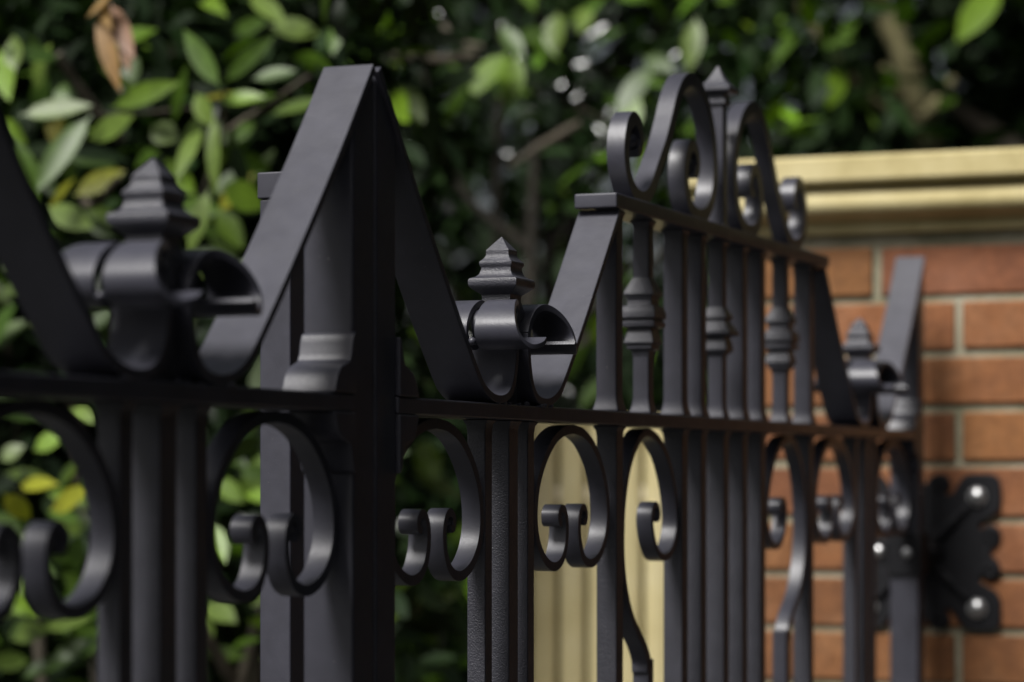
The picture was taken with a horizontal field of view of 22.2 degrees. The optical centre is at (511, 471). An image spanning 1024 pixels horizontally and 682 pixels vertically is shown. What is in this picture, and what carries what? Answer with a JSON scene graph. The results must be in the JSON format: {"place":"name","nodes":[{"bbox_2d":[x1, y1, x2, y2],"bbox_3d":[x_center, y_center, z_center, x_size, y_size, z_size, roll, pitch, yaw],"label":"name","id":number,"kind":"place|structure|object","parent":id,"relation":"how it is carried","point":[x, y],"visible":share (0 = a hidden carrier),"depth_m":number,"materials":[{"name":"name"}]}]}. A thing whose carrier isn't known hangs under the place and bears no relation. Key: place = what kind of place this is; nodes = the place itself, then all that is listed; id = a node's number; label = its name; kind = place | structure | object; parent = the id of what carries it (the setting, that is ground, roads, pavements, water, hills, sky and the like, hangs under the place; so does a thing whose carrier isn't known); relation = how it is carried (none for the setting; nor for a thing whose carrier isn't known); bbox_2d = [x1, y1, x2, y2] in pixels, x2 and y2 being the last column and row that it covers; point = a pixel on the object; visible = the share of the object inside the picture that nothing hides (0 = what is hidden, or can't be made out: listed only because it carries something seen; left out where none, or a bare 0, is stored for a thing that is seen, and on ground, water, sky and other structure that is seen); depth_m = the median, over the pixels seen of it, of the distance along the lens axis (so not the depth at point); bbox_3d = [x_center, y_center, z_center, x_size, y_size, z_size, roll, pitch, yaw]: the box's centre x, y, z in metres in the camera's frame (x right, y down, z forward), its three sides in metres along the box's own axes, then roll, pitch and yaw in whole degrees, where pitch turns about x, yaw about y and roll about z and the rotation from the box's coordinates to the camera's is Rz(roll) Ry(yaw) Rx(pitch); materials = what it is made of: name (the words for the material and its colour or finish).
{"place":"outdoors","nodes":[
{"label":"outdoors","id":0,"kind":"place"},
{"bbox_2d":[293,0,964,413],"label":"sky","id":1,"kind":"structure","parent":0,"point":[606,185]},
{"label":"ground","id":2,"kind":"structure","parent":0,"visible":0},
{"bbox_2d":[0,0,466,681],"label":"evergreen tree","id":3,"kind":"object","parent":2,"relation":"on","point":[144,64],"visible":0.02,"depth_m":5.97,"materials":[{"name":"green plant"}]},
{"bbox_2d":[22,0,462,681],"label":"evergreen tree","id":4,"kind":"object","parent":2,"relation":"on","point":[204,290],"depth_m":9.17,"materials":[{"name":"green plant"}]},
{"bbox_2d":[0,0,490,681],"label":"laurel shrub","id":5,"kind":"object","parent":2,"relation":"on","point":[86,152],"visible":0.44,"depth_m":4.29,"materials":[{"name":"green plant"}]},
{"bbox_2d":[219,0,699,681],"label":"evergreen tree","id":6,"kind":"object","parent":2,"relation":"on","point":[549,236],"visible":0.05,"depth_m":8.55,"materials":[{"name":"green plant"}]},
{"bbox_2d":[37,0,1023,681],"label":"wood","id":7,"kind":"object","parent":2,"relation":"on","point":[513,192],"visible":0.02,"depth_m":12.02,"materials":[{"name":"green plant"}]},
{"bbox_2d":[392,0,713,669],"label":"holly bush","id":8,"kind":"object","parent":2,"relation":"on","point":[519,135],"visible":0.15,"depth_m":6.13,"materials":[{"name":"green plant"}]},
{"bbox_2d":[534,423,663,681],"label":"pillar","id":9,"kind":"structure","parent":2,"relation":"on","point":[565,622],"depth_m":4.75,"materials":[{"name":"beige paint"}]},
{"bbox_2d":[221,0,1018,681],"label":"leafy bush","id":10,"kind":"object","parent":2,"relation":"on","point":[507,78],"visible":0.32,"depth_m":5.53,"materials":[{"name":"green plant"}]},
{"bbox_2d":[659,0,1023,201],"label":"mossy tree","id":11,"kind":"object","parent":2,"relation":"on","point":[929,104],"visible":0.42,"depth_m":7.96,"materials":[{"name":"green plant"}]},
{"bbox_2d":[689,147,1023,681],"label":"brick pier","id":12,"kind":"structure","parent":2,"relation":"on","point":[955,218],"depth_m":3.73,"materials":[{"name":"orange brick"}]},
{"bbox_2d":[876,474,1000,630],"bbox_3d":[0.578,0.115,3.715,0.224,0.224,0.079,0,0,21],"label":"hinge bracket","id":13,"kind":"object","parent":12,"relation":"attached to","point":[961,545],"visible":0.55,"depth_m":3.72,"materials":[{"name":"black metal"}]},
{"bbox_2d":[373,66,927,681],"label":"iron gate","id":14,"kind":"structure","parent":13,"relation":"attached to","point":[499,376],"depth_m":2.66,"materials":[{"name":"black metal"}]},
{"bbox_2d":[947,0,1023,150],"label":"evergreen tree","id":15,"kind":"object","parent":2,"relation":"on","point":[994,17],"depth_m":9.32,"materials":[{"name":"green plant"}]},
{"label":"driveway","id":16,"kind":"structure","parent":0,"visible":0},
{"bbox_2d":[0,64,375,681],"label":"iron gate","id":17,"kind":"structure","parent":16,"relation":"on","point":[152,384],"depth_m":1.70,"materials":[{"name":"black metal"}]},
{"bbox_2d":[258,172,303,681],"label":"latch post","id":18,"kind":"object","parent":16,"relation":"on","point":[281,616],"visible":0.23,"depth_m":2.35,"materials":[{"name":"black metal"}]}
]}

